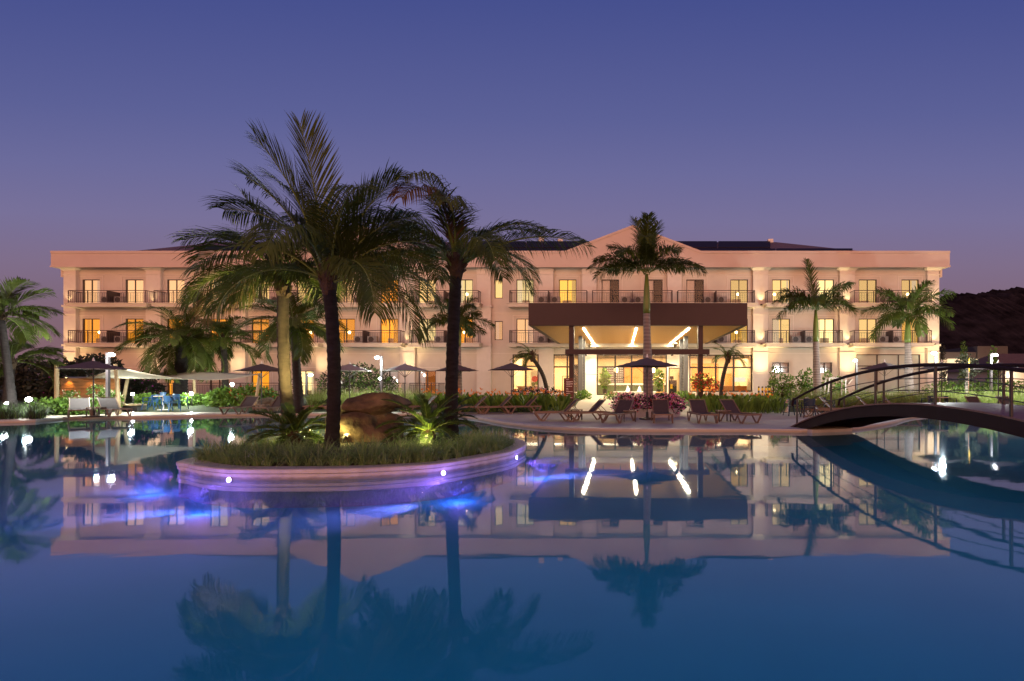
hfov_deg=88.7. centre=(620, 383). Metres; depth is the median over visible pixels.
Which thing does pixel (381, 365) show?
lamp post
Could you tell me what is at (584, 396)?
plant
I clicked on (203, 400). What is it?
garden shrub
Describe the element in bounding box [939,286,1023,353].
hill
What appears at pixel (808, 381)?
bamboo shrub
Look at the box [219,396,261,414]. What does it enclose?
sun lounger
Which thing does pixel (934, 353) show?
lamp post
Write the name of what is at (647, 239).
royal palm
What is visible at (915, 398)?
tall grass
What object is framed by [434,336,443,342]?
air conditioner
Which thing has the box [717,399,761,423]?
sun lounger
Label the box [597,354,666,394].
shopfront window
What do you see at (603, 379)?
potted plant
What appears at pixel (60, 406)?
hedge
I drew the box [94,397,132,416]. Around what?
sun lounger
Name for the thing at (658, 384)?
potted plant
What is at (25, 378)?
dark shrub
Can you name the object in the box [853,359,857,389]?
lamp post
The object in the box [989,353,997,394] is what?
lamp post
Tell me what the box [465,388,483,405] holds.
flowering plant
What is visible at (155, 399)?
garden chair
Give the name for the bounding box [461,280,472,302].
window
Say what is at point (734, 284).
window
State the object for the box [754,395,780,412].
flowering plant
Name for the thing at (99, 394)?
flowering shrub
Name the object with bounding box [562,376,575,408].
menu sign
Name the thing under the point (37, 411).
dark grass
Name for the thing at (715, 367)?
shopfront window
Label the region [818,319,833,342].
window
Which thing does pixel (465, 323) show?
royal palm
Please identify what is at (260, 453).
border grass
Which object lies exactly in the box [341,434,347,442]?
garden spotlight
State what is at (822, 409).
sun lounger
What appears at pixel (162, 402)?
garden table
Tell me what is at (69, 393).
flowering shrub
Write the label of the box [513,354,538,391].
shopfront window
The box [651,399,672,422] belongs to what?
sun lounger
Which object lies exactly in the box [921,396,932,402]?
garden chair
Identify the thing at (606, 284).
window
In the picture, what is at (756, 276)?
hotel building
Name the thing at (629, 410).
side table
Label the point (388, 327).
window
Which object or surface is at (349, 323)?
window
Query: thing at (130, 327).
window
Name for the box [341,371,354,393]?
window
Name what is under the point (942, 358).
cypress tree
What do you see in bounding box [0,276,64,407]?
coconut palm
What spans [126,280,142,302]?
window
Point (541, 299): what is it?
air conditioner
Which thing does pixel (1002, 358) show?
tiled house
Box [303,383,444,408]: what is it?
shrub
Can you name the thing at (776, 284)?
window
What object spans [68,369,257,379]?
shade sail
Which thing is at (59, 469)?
pool water
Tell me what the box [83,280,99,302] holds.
window
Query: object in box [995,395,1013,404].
sun lounger
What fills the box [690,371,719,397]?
bougainvillea
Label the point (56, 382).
log post
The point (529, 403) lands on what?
sun lounger
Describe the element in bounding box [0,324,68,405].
coconut palm
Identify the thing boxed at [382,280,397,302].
window
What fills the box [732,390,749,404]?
flowering plant
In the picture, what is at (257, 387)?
log post
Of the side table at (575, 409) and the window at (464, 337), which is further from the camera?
the window at (464, 337)
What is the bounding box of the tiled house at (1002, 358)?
[947,354,1023,391]
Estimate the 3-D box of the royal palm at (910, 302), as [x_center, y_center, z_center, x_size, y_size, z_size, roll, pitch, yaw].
[19.002,-2.978,34.090,5.820,8.202,5.661,0,0,0]
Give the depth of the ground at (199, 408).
27.88 m
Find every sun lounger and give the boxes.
[67,397,92,417]
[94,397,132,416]
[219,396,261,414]
[252,396,280,414]
[303,404,326,409]
[400,395,436,413]
[458,396,490,413]
[474,396,512,413]
[501,396,541,413]
[533,398,582,420]
[559,399,608,421]
[599,399,634,422]
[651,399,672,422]
[687,399,718,422]
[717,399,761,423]
[800,397,835,416]
[816,397,839,413]
[855,396,866,405]
[964,395,981,402]
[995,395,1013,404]
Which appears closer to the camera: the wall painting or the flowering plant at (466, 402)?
the flowering plant at (466, 402)
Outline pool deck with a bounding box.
[0,412,914,431]
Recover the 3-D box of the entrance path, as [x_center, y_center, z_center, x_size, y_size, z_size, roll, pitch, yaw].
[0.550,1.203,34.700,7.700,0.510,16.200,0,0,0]
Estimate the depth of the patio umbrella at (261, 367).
25.69 m
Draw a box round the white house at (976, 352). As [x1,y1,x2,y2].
[939,346,1007,389]
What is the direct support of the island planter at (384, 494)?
on the pool floor
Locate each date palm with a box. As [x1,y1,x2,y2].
[509,342,548,393]
[711,342,746,395]
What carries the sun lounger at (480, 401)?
on the pool deck
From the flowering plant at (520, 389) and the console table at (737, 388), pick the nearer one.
the flowering plant at (520, 389)
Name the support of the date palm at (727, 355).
on the ground at (199, 408)
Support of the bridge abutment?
on the pool floor
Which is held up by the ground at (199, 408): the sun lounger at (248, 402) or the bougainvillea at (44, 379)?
the bougainvillea at (44, 379)
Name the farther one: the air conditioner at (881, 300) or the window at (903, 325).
the window at (903, 325)
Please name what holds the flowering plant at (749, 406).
on the pool deck
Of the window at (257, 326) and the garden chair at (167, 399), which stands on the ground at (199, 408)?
the garden chair at (167, 399)
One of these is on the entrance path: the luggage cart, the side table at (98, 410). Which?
the luggage cart
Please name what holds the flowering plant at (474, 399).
on the ground at (199, 408)
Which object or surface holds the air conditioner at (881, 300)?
on the hotel building
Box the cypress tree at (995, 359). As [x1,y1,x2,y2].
[985,345,1000,392]
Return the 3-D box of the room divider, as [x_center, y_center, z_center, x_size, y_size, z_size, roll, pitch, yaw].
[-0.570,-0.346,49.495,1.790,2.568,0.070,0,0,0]
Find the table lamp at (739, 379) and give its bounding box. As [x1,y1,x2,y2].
[735,377,744,385]
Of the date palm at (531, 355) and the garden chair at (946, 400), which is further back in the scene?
the date palm at (531, 355)
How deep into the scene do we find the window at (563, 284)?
44.07 m
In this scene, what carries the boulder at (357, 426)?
on the island planter at (384, 494)
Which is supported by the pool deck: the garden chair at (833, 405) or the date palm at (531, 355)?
the garden chair at (833, 405)
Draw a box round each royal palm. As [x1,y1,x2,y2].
[426,296,495,395]
[587,211,707,401]
[771,258,858,398]
[860,279,956,395]
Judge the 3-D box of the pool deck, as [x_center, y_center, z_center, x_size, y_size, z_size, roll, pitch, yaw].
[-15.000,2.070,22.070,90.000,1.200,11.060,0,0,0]
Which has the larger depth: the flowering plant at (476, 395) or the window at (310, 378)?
the window at (310, 378)
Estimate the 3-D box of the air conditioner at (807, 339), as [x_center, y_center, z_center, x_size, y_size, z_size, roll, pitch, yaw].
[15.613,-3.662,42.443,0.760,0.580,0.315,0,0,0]
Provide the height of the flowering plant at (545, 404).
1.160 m
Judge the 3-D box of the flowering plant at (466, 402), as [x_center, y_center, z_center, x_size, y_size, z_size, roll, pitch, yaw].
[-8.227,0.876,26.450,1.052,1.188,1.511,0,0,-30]
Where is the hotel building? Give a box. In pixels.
[50,226,950,395]
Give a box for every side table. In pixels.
[85,407,106,415]
[568,409,582,419]
[623,410,635,421]
[715,410,730,421]
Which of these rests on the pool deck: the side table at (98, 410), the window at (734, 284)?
the side table at (98, 410)
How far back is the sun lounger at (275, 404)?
25.29 m
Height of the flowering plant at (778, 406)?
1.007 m
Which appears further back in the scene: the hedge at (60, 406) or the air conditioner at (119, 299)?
the air conditioner at (119, 299)
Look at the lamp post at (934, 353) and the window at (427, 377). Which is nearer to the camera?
the lamp post at (934, 353)
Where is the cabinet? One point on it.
(522, 387)
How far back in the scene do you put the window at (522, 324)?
44.20 m
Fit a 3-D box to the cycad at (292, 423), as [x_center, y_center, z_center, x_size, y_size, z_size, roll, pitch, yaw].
[-6.656,0.920,10.472,1.780,1.262,1.787,0,0,0]
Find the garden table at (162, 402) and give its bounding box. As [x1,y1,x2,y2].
[153,396,167,409]
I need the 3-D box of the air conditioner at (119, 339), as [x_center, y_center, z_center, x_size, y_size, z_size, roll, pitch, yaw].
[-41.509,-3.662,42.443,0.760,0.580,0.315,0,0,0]
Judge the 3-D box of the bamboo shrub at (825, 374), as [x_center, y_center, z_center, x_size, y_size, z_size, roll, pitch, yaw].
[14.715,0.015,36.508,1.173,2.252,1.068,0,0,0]
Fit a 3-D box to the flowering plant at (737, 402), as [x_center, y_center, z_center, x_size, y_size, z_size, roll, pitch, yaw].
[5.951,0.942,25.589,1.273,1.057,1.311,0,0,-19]
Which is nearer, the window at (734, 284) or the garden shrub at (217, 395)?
the garden shrub at (217, 395)
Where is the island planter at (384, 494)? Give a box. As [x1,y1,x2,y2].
[176,434,526,507]
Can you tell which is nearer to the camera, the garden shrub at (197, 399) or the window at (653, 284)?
the garden shrub at (197, 399)
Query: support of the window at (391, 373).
in the hotel building
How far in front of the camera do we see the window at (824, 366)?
43.15 m
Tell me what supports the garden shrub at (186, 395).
on the ground at (199, 408)
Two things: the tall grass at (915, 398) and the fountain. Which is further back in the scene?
the fountain
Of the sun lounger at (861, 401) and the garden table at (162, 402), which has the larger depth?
the garden table at (162, 402)
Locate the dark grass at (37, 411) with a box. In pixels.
[0,400,54,419]
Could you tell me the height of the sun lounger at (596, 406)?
0.864 m
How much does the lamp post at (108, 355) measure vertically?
3.017 m
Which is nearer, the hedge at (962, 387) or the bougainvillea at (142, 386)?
the bougainvillea at (142, 386)
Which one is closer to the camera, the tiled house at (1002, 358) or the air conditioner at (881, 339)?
the air conditioner at (881, 339)
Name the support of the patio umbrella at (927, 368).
on the ground at (199, 408)
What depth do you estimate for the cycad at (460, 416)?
13.34 m
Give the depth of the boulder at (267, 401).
26.75 m
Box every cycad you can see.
[243,399,326,447]
[374,392,477,445]
[415,396,477,434]
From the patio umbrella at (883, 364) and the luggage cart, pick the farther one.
the luggage cart
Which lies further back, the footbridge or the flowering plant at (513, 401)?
the flowering plant at (513, 401)
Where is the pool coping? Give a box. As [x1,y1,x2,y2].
[0,413,905,430]
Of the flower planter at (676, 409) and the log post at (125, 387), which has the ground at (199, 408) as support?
the log post at (125, 387)
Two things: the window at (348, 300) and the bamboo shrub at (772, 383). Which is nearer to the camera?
the bamboo shrub at (772, 383)
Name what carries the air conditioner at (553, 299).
on the hotel building
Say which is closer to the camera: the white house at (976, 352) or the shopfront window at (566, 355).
the shopfront window at (566, 355)
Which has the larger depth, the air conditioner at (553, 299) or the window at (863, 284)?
the window at (863, 284)
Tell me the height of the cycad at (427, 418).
1.489 m
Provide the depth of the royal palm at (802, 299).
32.83 m
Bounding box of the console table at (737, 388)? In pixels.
[717,386,746,390]
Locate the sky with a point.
(859, 125)
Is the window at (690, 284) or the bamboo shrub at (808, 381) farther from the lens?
the window at (690, 284)
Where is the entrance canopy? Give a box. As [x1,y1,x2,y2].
[528,303,746,403]
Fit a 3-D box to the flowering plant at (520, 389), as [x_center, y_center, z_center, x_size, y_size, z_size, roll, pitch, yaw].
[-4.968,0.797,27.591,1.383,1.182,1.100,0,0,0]
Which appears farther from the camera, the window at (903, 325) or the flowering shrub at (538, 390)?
the window at (903, 325)
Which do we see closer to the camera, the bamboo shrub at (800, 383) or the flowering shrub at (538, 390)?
the flowering shrub at (538, 390)
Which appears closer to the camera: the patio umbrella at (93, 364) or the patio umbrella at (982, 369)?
the patio umbrella at (93, 364)
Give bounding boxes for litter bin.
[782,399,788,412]
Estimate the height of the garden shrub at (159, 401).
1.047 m
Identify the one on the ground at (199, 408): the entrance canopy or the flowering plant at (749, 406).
the entrance canopy
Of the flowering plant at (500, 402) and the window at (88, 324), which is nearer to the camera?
the flowering plant at (500, 402)
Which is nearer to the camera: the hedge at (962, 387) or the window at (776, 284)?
the hedge at (962, 387)
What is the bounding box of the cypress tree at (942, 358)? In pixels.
[939,343,947,392]
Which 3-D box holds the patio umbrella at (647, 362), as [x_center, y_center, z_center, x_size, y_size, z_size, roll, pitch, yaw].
[1.083,0.112,21.200,2.058,2.709,2.058,0,0,-33]
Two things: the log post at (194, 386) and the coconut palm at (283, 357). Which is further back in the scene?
the log post at (194, 386)
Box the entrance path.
[569,395,690,411]
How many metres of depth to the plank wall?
28.20 m
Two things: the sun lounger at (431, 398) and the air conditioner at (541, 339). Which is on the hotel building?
the air conditioner at (541, 339)
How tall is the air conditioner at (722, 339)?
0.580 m
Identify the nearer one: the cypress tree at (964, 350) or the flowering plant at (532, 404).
the flowering plant at (532, 404)
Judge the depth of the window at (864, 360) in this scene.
43.15 m
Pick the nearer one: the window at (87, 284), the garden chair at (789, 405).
the garden chair at (789, 405)
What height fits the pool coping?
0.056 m
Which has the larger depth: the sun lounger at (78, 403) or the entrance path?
the entrance path
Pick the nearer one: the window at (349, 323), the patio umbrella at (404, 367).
the patio umbrella at (404, 367)
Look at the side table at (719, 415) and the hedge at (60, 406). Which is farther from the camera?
the hedge at (60, 406)
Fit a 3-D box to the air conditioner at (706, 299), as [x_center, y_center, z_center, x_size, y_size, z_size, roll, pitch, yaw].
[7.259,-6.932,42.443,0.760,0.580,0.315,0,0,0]
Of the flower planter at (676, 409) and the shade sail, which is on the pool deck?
the flower planter at (676, 409)
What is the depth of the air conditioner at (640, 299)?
42.30 m
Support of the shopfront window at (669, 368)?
in the hotel building
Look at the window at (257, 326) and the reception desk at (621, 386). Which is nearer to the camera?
the window at (257, 326)
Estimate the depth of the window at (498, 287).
44.02 m
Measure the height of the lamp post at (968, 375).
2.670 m
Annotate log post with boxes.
[54,364,58,398]
[113,364,121,413]
[121,379,128,403]
[192,369,195,393]
[254,373,260,404]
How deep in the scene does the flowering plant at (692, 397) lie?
27.47 m
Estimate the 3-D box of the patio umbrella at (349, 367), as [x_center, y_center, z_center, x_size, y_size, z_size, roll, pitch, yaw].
[-14.305,0.123,27.000,1.921,2.630,1.921,0,0,-20]
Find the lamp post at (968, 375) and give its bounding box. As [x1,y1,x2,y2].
[968,359,969,394]
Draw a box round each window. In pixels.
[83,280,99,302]
[83,319,99,342]
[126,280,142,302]
[126,319,142,342]
[168,280,184,302]
[168,379,173,393]
[210,371,221,390]
[252,319,268,342]
[252,371,268,392]
[253,286,268,302]
[297,281,313,302]
[301,371,313,393]
[338,319,354,342]
[340,281,354,302]
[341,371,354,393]
[381,319,397,342]
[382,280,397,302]
[383,371,397,392]
[419,280,435,302]
[419,319,435,342]
[419,371,435,393]
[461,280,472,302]
[461,319,472,342]
[495,279,502,297]
[495,321,502,339]
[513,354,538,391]
[517,280,533,302]
[517,319,533,342]
[554,354,577,391]
[559,280,575,302]
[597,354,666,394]
[602,280,618,302]
[649,280,662,302]
[668,367,678,393]
[686,280,703,302]
[689,355,751,391]
[730,280,747,302]
[730,319,747,342]
[772,280,789,302]
[772,319,789,342]
[772,362,788,372]
[817,280,833,302]
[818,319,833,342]
[820,362,831,372]
[856,354,919,392]
[859,280,875,302]
[859,319,875,342]
[901,280,917,299]
[901,319,917,342]
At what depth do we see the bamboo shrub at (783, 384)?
36.43 m
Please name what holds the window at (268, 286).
in the hotel building
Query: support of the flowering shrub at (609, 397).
on the ground at (199, 408)
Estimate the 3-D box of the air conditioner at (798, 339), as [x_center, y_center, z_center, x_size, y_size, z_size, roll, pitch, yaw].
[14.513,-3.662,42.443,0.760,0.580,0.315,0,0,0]
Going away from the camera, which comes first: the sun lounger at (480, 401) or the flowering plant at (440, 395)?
the sun lounger at (480, 401)
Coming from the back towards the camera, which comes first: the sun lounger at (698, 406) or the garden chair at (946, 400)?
the garden chair at (946, 400)
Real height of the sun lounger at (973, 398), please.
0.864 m
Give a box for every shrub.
[0,355,89,400]
[59,390,79,398]
[85,384,125,411]
[120,390,134,401]
[134,392,152,404]
[144,391,168,404]
[173,391,195,405]
[190,393,206,405]
[201,395,217,405]
[204,385,237,406]
[224,383,278,406]
[314,361,401,393]
[510,385,563,400]
[603,391,620,399]
[767,365,781,397]
[775,373,788,397]
[783,373,798,397]
[793,369,809,397]
[801,367,812,393]
[821,369,834,393]
[833,376,847,396]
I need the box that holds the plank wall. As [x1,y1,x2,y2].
[60,375,119,402]
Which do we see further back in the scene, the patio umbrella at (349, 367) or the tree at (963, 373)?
the tree at (963, 373)
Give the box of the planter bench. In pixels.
[116,404,146,410]
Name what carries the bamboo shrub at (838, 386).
on the ground at (199, 408)
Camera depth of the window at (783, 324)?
43.38 m
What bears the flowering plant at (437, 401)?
on the ground at (199, 408)
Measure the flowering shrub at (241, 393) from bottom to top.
1.525 m
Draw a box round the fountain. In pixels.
[613,385,655,398]
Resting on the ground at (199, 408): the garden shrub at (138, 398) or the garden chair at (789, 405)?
the garden shrub at (138, 398)
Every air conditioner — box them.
[114,296,125,302]
[114,336,125,342]
[354,336,361,342]
[367,336,377,342]
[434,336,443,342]
[538,296,546,302]
[538,336,546,342]
[551,296,559,302]
[621,296,629,302]
[634,296,642,302]
[704,296,712,302]
[717,296,726,302]
[717,336,726,342]
[791,336,800,342]
[805,336,812,342]
[877,296,887,302]
[877,336,887,342]
[893,336,901,342]
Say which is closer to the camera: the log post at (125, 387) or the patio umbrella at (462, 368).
the patio umbrella at (462, 368)
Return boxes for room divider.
[606,368,623,382]
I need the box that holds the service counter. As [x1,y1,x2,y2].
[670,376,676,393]
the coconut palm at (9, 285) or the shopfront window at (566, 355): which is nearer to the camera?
the coconut palm at (9, 285)
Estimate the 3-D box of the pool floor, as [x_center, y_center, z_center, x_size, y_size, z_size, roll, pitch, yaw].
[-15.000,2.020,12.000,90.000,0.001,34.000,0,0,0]
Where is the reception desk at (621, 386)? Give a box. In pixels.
[598,383,665,393]
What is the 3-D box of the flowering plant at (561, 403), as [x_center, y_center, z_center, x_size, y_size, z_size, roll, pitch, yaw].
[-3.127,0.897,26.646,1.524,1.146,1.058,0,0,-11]
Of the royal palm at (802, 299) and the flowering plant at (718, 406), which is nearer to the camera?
the flowering plant at (718, 406)
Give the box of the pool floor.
[0,475,1023,680]
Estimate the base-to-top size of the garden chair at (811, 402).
0.824 m
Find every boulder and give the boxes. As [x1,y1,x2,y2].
[256,397,280,410]
[325,412,403,441]
[341,392,411,414]
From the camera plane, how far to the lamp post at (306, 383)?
36.44 m
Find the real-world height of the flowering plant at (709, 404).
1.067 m
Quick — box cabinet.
[518,386,537,390]
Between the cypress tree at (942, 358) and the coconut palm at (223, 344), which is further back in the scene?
the cypress tree at (942, 358)
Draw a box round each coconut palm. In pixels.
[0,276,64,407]
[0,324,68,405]
[167,184,380,433]
[171,109,453,447]
[172,315,269,387]
[231,289,347,413]
[352,169,595,437]
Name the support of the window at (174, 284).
in the hotel building
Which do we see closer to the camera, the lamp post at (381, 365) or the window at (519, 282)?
the lamp post at (381, 365)
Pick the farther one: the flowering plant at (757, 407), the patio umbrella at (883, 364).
the patio umbrella at (883, 364)
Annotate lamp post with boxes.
[105,352,114,413]
[305,373,312,397]
[375,356,382,391]
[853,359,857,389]
[931,351,936,362]
[968,359,969,394]
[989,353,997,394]
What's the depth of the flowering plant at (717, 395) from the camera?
27.62 m
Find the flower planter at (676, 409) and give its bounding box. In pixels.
[609,392,687,417]
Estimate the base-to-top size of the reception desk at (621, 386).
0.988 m
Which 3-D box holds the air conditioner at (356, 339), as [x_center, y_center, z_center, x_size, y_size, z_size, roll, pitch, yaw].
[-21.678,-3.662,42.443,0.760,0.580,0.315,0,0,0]
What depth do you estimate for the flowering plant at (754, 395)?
27.51 m
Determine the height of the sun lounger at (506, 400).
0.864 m
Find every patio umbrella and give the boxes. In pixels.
[56,357,126,417]
[235,361,277,412]
[326,361,371,397]
[382,362,428,410]
[435,365,476,375]
[488,360,533,412]
[613,354,680,419]
[858,359,909,379]
[914,359,967,396]
[970,360,1018,403]
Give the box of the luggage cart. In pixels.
[653,376,663,393]
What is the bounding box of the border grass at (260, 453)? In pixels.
[177,420,520,470]
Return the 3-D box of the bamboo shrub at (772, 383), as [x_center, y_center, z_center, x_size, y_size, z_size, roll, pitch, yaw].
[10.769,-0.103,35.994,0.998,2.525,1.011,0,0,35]
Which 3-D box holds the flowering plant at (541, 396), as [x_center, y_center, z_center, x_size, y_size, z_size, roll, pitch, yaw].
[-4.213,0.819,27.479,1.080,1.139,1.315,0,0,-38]
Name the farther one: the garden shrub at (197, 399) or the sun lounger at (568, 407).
the garden shrub at (197, 399)
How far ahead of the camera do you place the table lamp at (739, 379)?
44.51 m
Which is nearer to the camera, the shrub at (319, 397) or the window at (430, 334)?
the shrub at (319, 397)
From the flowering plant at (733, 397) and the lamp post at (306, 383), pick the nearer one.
the flowering plant at (733, 397)
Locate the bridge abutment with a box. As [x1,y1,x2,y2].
[807,427,851,432]
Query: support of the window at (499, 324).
in the hotel building
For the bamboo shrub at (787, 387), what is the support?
on the ground at (199, 408)
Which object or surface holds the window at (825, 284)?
in the hotel building
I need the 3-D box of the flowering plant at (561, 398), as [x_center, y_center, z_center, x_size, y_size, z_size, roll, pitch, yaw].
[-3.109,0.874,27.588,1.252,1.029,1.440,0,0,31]
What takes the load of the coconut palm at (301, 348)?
on the pool deck
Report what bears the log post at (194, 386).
on the ground at (199, 408)
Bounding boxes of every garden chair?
[141,395,159,409]
[149,392,167,407]
[160,396,180,411]
[170,394,188,408]
[783,398,799,415]
[800,399,815,417]
[822,397,834,412]
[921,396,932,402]
[943,396,956,402]
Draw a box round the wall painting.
[531,371,537,385]
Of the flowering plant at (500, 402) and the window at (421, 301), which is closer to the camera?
the flowering plant at (500, 402)
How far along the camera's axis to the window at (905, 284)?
44.00 m
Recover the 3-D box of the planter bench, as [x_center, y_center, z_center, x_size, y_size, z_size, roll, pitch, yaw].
[-26.093,1.271,27.250,1.184,0.402,0.600,0,0,0]
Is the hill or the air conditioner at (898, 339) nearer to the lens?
the air conditioner at (898, 339)
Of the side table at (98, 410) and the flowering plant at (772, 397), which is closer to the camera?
the side table at (98, 410)
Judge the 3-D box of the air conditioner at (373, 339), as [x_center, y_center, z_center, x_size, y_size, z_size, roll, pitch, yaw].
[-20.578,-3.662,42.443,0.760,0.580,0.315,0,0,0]
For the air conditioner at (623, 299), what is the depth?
42.30 m
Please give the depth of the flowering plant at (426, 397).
27.10 m
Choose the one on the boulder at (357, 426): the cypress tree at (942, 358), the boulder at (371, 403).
the boulder at (371, 403)
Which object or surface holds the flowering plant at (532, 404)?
on the ground at (199, 408)
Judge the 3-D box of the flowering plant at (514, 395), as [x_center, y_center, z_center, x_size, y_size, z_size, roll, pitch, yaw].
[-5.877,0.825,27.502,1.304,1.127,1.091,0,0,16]
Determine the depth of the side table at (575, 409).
20.74 m
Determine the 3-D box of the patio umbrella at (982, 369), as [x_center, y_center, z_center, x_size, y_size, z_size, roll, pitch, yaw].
[19.309,0.112,26.200,2.156,2.709,2.156,0,0,-45]
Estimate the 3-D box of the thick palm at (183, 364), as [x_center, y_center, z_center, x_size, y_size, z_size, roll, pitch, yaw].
[-26.282,-1.728,30.375,6.376,5.749,5.679,0,0,0]
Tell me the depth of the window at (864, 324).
44.07 m
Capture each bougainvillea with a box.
[33,352,133,399]
[112,370,167,400]
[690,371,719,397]
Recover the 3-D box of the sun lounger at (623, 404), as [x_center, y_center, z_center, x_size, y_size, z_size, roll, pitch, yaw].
[-0.096,1.034,19.795,0.750,0.864,1.940,0,0,24]
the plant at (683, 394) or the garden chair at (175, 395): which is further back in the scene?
the plant at (683, 394)
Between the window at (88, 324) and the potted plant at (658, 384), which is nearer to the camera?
the window at (88, 324)
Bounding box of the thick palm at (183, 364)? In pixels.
[112,306,243,401]
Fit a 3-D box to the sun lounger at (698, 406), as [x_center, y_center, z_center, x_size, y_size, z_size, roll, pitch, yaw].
[3.132,1.034,19.695,0.750,0.864,1.940,0,0,-8]
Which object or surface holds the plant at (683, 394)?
on the ground at (199, 408)
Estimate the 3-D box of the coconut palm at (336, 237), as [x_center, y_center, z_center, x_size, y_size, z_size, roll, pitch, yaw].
[-5.664,-1.840,10.326,4.942,6.588,4.404,0,0,34]
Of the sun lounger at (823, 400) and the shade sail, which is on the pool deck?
the sun lounger at (823, 400)
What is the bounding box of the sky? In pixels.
[0,0,1023,373]
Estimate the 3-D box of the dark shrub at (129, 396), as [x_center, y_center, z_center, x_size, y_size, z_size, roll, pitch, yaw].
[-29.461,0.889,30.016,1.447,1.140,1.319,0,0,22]
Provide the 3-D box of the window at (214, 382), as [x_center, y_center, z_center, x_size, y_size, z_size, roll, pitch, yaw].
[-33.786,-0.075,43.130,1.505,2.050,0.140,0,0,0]
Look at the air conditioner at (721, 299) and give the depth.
42.30 m
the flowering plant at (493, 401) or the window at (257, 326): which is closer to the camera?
the flowering plant at (493, 401)
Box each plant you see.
[413,388,439,403]
[428,391,444,408]
[435,389,442,398]
[458,389,473,411]
[460,391,491,411]
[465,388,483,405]
[482,388,500,409]
[484,392,507,411]
[493,391,520,411]
[503,389,524,404]
[508,392,532,411]
[515,388,542,408]
[515,392,542,411]
[530,389,552,409]
[532,390,557,410]
[546,390,570,410]
[550,391,579,409]
[574,389,591,399]
[598,368,611,393]
[653,368,665,393]
[674,390,692,399]
[687,390,710,401]
[699,393,719,411]
[705,389,726,400]
[711,393,724,412]
[722,390,743,399]
[731,392,751,411]
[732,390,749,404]
[734,393,760,412]
[744,390,764,398]
[748,394,770,412]
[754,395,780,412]
[760,390,779,400]
[765,393,788,413]
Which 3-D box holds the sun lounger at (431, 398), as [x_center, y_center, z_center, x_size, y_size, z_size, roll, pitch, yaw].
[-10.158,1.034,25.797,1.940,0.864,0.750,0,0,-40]
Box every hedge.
[27,396,104,414]
[920,380,1023,396]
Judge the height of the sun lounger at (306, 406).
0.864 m
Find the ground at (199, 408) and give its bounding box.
[0,386,984,411]
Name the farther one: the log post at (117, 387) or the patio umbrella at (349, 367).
the patio umbrella at (349, 367)
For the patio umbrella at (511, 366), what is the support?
on the pool deck
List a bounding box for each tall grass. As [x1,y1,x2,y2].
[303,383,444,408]
[787,384,1023,410]
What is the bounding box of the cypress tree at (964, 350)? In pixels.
[957,340,970,388]
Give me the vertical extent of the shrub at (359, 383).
2.731 m
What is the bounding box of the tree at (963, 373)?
[954,352,980,394]
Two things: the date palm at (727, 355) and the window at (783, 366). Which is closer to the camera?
the date palm at (727, 355)
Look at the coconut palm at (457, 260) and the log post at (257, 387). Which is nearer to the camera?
the coconut palm at (457, 260)
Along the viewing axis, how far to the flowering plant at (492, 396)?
27.32 m
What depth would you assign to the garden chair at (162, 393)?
28.44 m
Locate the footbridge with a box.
[790,363,1023,437]

